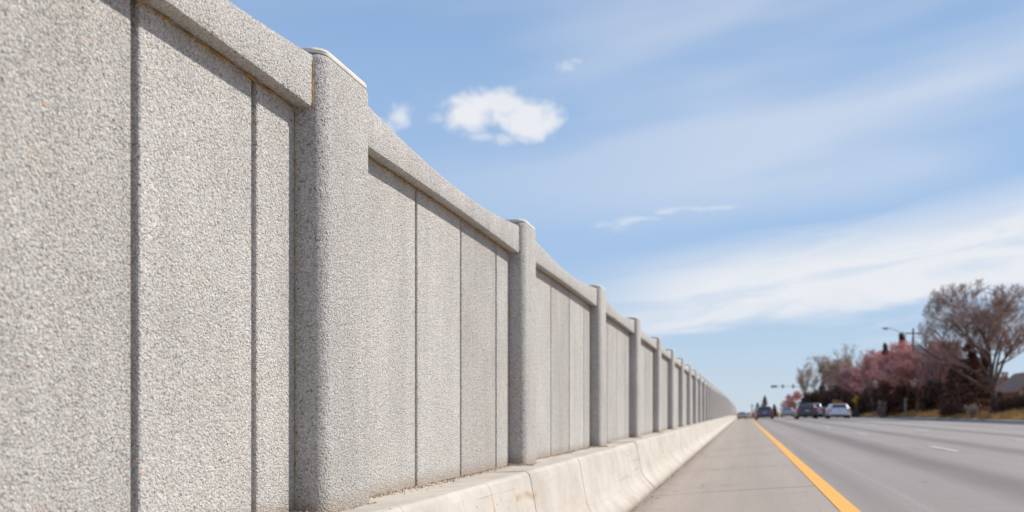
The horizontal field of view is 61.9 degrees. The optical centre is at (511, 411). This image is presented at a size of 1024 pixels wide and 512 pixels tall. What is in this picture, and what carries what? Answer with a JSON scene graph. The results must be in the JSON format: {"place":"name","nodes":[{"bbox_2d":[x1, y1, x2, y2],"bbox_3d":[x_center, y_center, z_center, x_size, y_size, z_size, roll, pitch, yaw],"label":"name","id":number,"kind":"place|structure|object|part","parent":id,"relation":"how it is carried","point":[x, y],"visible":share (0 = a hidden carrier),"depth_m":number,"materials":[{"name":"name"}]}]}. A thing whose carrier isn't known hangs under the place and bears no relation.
{"place":"outdoors","nodes":[
{"label":"outdoors","id":0,"kind":"place"},
{"bbox_2d":[228,0,1023,412],"label":"sky","id":1,"kind":"structure","parent":0,"point":[766,186],"materials":[{"name":"blue"}]},
{"bbox_2d":[630,441,712,511],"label":"gutter grit","id":2,"kind":"object","parent":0,"point":[667,481],"visible":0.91,"depth_m":13.26,"materials":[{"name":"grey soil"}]},
{"bbox_2d":[629,419,840,511],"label":"shoulder","id":3,"kind":"object","parent":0,"point":[744,465],"visible":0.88,"depth_m":12.03},
{"bbox_2d":[336,415,737,511],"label":"concrete barrier","id":4,"kind":"object","parent":3,"relation":"on","point":[626,475],"visible":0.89,"depth_m":7.71,"materials":[{"name":"beige concrete"}]},
{"bbox_2d":[0,0,735,511],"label":"sound wall","id":5,"kind":"structure","parent":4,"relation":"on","point":[248,262],"depth_m":3.33,"materials":[{"name":"concrete"}]},
{"bbox_2d":[289,429,668,511],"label":"ledge debris","id":6,"kind":"object","parent":4,"relation":"on","point":[453,478],"visible":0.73,"depth_m":5.77,"materials":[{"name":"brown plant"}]},
{"bbox_2d":[737,412,746,418],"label":"car","id":7,"kind":"object","parent":3,"relation":"on","point":[741,414],"visible":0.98,"depth_m":172.16,"materials":[{"name":"silver metal"}]},
{"bbox_2d":[852,410,858,416],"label":"utility cabinet","id":8,"kind":"object","parent":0,"point":[855,413],"visible":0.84,"depth_m":121.73,"materials":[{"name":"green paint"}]},
{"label":"door","id":9,"kind":"part","parent":8,"relation":"part of","materials":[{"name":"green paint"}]},
{"bbox_2d":[736,407,1023,420],"bbox_3d":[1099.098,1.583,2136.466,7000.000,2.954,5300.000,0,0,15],"label":"ground","id":10,"kind":"structure","parent":0,"point":[779,415],"depth_m":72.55,"materials":[{"name":"brown plant"}]},
{"bbox_2d":[760,396,767,406],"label":"conifer","id":11,"kind":"object","parent":10,"relation":"on","point":[765,402],"visible":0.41,"depth_m":399.72,"materials":[{"name":"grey plant"}]},
{"bbox_2d":[772,404,778,416],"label":"conifer","id":12,"kind":"object","parent":10,"relation":"on","point":[774,408],"visible":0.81,"depth_m":409.20,"materials":[{"name":"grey plant"}]},
{"bbox_2d":[771,384,804,392],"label":"traffic signal","id":13,"kind":"object","parent":10,"relation":"on","point":[782,386],"visible":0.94,"depth_m":235.94,"materials":[{"name":"metal"}]},
{"bbox_2d":[780,390,802,410],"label":"blossom tree","id":14,"kind":"object","parent":10,"relation":"on","point":[789,401],"visible":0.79,"depth_m":240.50,"materials":[{"name":"pink plant"}]},
{"bbox_2d":[796,392,810,404],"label":"shrub","id":15,"kind":"object","parent":10,"relation":"on","point":[803,399],"visible":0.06,"depth_m":199.74,"materials":[{"name":"grey plant"}]},
{"bbox_2d":[796,362,818,394],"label":"bare tree","id":16,"kind":"object","parent":10,"relation":"on","point":[804,389],"visible":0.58,"depth_m":204.61,"materials":[{"name":"grey plant"}]},
{"bbox_2d":[819,374,826,389],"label":"conifer","id":17,"kind":"object","parent":10,"relation":"on","point":[821,385],"visible":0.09,"depth_m":189.75,"materials":[{"name":"grey plant"}]},
{"bbox_2d":[795,352,852,395],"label":"catkin tree","id":18,"kind":"object","parent":10,"relation":"on","point":[825,366],"visible":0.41,"depth_m":177.54,"materials":[{"name":"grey plant"}]},
{"bbox_2d":[816,390,842,406],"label":"shrub","id":19,"kind":"object","parent":10,"relation":"on","point":[819,396],"visible":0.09,"depth_m":169.51,"materials":[{"name":"green plant"}]},
{"bbox_2d":[821,365,845,393],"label":"bare tree","id":20,"kind":"object","parent":10,"relation":"on","point":[832,381],"visible":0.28,"depth_m":170.64,"materials":[{"name":"grey plant"}]},
{"bbox_2d":[832,399,843,403],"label":"ochre shrub","id":21,"kind":"object","parent":10,"relation":"on","point":[837,402],"visible":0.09,"depth_m":128.12,"materials":[{"name":"brown plant"}]},
{"bbox_2d":[819,385,858,409],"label":"shrub","id":22,"kind":"object","parent":10,"relation":"on","point":[826,400],"visible":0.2,"depth_m":157.84,"materials":[{"name":"green plant"}]},
{"bbox_2d":[835,392,857,411],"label":"thicket","id":23,"kind":"object","parent":10,"relation":"on","point":[846,398],"visible":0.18,"depth_m":149.28,"materials":[{"name":"brown plant"}]},
{"bbox_2d":[833,343,867,393],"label":"bare tree","id":24,"kind":"object","parent":10,"relation":"on","point":[849,364],"visible":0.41,"depth_m":149.35,"materials":[{"name":"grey plant"}]},
{"bbox_2d":[852,396,858,409],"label":"warning sign","id":25,"kind":"object","parent":10,"relation":"on","point":[855,399],"visible":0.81,"depth_m":125.99,"materials":[{"name":"metal"}]},
{"bbox_2d":[834,364,877,393],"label":"blossom tree","id":26,"kind":"object","parent":10,"relation":"on","point":[847,378],"visible":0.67,"depth_m":133.24,"materials":[{"name":"pink plant"}]},
{"bbox_2d":[857,394,864,412],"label":"thicket","id":27,"kind":"object","parent":10,"relation":"on","point":[860,410],"visible":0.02,"depth_m":127.83,"materials":[{"name":"brown plant"}]},
{"bbox_2d":[856,387,875,412],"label":"shrub","id":28,"kind":"object","parent":10,"relation":"on","point":[864,402],"visible":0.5,"depth_m":123.53,"materials":[{"name":"brown plant"}]},
{"bbox_2d":[858,353,877,413],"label":"bare tree","id":29,"kind":"object","parent":10,"relation":"on","point":[870,385],"visible":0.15,"depth_m":117.84,"materials":[{"name":"brown plant"}]},
{"bbox_2d":[858,348,914,414],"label":"blossom tree","id":30,"kind":"object","parent":10,"relation":"on","point":[866,362],"visible":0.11,"depth_m":104.48,"materials":[{"name":"pink plant"}]},
{"bbox_2d":[871,388,903,411],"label":"shrub","id":31,"kind":"object","parent":10,"relation":"on","point":[874,397],"visible":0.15,"depth_m":111.19,"materials":[{"name":"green plant"}]},
{"bbox_2d":[882,328,905,412],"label":"street lamp","id":32,"kind":"object","parent":10,"relation":"on","point":[905,382],"visible":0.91,"depth_m":97.94,"materials":[{"name":"metal"}]},
{"bbox_2d":[891,332,911,412],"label":"conifer","id":33,"kind":"object","parent":10,"relation":"on","point":[900,409],"visible":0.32,"depth_m":98.85,"materials":[{"name":"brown plant"}]},
{"bbox_2d":[892,384,921,410],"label":"shrub","id":34,"kind":"object","parent":10,"relation":"on","point":[912,403],"visible":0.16,"depth_m":101.83,"materials":[{"name":"brown plant"}]},
{"bbox_2d":[905,328,920,383],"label":"utility pole","id":35,"kind":"object","parent":10,"relation":"on","point":[912,333],"visible":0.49,"depth_m":107.94,"materials":[{"name":"grey wood"}]},
{"bbox_2d":[895,381,933,409],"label":"shrub","id":36,"kind":"object","parent":10,"relation":"on","point":[903,391],"visible":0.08,"depth_m":97.29,"materials":[{"name":"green plant"}]},
{"bbox_2d":[866,338,968,412],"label":"blossom tree","id":37,"kind":"object","parent":10,"relation":"on","point":[899,365],"visible":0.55,"depth_m":91.69,"materials":[{"name":"pink plant"}]},
{"bbox_2d":[919,379,947,411],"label":"shrub","id":38,"kind":"object","parent":10,"relation":"on","point":[931,396],"visible":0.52,"depth_m":85.69,"materials":[{"name":"brown plant"}]},
{"bbox_2d":[850,416,1023,422],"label":"kerb","id":39,"kind":"structure","parent":10,"relation":"on","point":[1000,421],"depth_m":66.26,"materials":[{"name":"concrete"}]},
{"bbox_2d":[915,334,959,410],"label":"bare tree","id":40,"kind":"object","parent":10,"relation":"on","point":[925,365],"visible":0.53,"depth_m":86.37,"materials":[{"name":"brown plant"}]},
{"bbox_2d":[937,362,966,415],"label":"conifer","id":41,"kind":"object","parent":10,"relation":"on","point":[950,384],"visible":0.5,"depth_m":72.83,"materials":[{"name":"brown plant"}]},
{"bbox_2d":[946,339,978,375],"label":"bare tree","id":42,"kind":"object","parent":10,"relation":"on","point":[960,353],"visible":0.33,"depth_m":87.31,"materials":[{"name":"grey plant"}]},
{"bbox_2d":[941,340,990,413],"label":"conifer","id":43,"kind":"object","parent":10,"relation":"on","point":[971,361],"visible":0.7,"depth_m":67.69,"materials":[{"name":"brown plant"}]},
{"bbox_2d":[911,279,1023,411],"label":"bare tree","id":44,"kind":"object","parent":10,"relation":"on","point":[991,320],"visible":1,"depth_m":64.67,"materials":[{"name":"brown plant"}]},
{"bbox_2d":[963,402,978,417],"bbox_3d":[34.474,-0.124,63.988,1.099,1.225,1.106,0,0,15],"label":"tan shrub","id":45,"kind":"object","parent":10,"relation":"on","point":[972,412],"visible":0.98,"depth_m":63.90,"materials":[{"name":"beige plant"}]},
{"bbox_2d":[971,350,996,406],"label":"conifer","id":46,"kind":"object","parent":10,"relation":"on","point":[982,395],"visible":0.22,"depth_m":69.76,"materials":[{"name":"grey plant"}]},
{"bbox_2d":[988,391,1003,397],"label":"thicket","id":47,"kind":"object","parent":10,"relation":"on","point":[999,394],"visible":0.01,"depth_m":89.94,"materials":[{"name":"brown plant"}]},
{"bbox_2d":[988,394,1023,413],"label":"clipped hedge","id":48,"kind":"object","parent":10,"relation":"on","point":[998,405],"visible":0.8,"depth_m":59.49,"materials":[{"name":"brown plant"}]},
{"bbox_2d":[750,417,1023,511],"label":"road","id":49,"kind":"structure","parent":0,"point":[892,465],"depth_m":13.99,"materials":[{"name":"grey asphalt"}]},
{"bbox_2d":[753,406,773,419],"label":"dark car","id":50,"kind":"object","parent":49,"relation":"on","point":[764,411],"visible":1,"depth_m":98.09,"materials":[{"name":"blue paint"}]},
{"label":"rear window","id":51,"kind":"part","parent":50,"relation":"part of","materials":[{"name":"black glass"}]},
{"bbox_2d":[780,408,793,416],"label":"blue car","id":52,"kind":"object","parent":49,"relation":"on","point":[787,412],"visible":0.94,"depth_m":128.15,"materials":[{"name":"silver metal"}]},
{"bbox_2d":[749,418,860,511],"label":"yellow edge line","id":53,"kind":"object","parent":49,"relation":"on","point":[839,501],"visible":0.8,"depth_m":10.89,"materials":[{"name":"paint"}]},
{"bbox_2d":[793,403,817,418],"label":"dark car","id":54,"kind":"object","parent":49,"relation":"on","point":[806,410],"visible":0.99,"depth_m":80.14,"materials":[{"name":"grey paint"}]},
{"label":"rear window","id":55,"kind":"part","parent":54,"relation":"part of","materials":[{"name":"black glass"}]},
{"bbox_2d":[803,403,822,417],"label":"silver car","id":56,"kind":"object","parent":49,"relation":"on","point":[820,409],"visible":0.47,"depth_m":96.92,"materials":[{"name":"paint"}]},
{"bbox_2d":[824,404,849,418],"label":"hatchback car","id":57,"kind":"object","parent":49,"relation":"on","point":[837,410],"visible":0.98,"depth_m":78.14,"materials":[{"name":"white metal"}]},
{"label":"rear window","id":58,"kind":"part","parent":57,"relation":"part of","materials":[{"name":"grey glass"}]},
{"bbox_2d":[767,417,1023,450],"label":"lane markings","id":59,"kind":"object","parent":49,"relation":"on","point":[928,430],"visible":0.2,"depth_m":27.53,"materials":[{"name":"white paint"}]},
{"bbox_2d":[854,417,1023,424],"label":"side road shoulder","id":60,"kind":"object","parent":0,"point":[959,421],"visible":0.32,"depth_m":56.95},
{"bbox_2d":[804,387,825,415],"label":"shrub","id":61,"kind":"object","parent":60,"relation":"on","point":[812,398],"visible":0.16,"depth_m":183.83,"materials":[{"name":"brown plant"}]},
{"bbox_2d":[876,400,886,417],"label":"pale shrub","id":62,"kind":"object","parent":60,"relation":"on","point":[881,410],"visible":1,"depth_m":97.75,"materials":[{"name":"grey plant"}]},
{"bbox_2d":[875,342,893,416],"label":"conifer","id":63,"kind":"object","parent":60,"relation":"on","point":[884,388],"visible":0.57,"depth_m":100.75,"materials":[{"name":"brown plant"}]},
{"bbox_2d":[989,372,1007,388],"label":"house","id":64,"kind":"structure","parent":0,"point":[1003,378],"depth_m":112.19,"materials":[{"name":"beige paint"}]},
{"bbox_2d":[996,372,1023,397],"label":"house","id":65,"kind":"structure","parent":0,"point":[1013,385],"depth_m":100.51,"materials":[{"name":"beige paint"}]}
]}

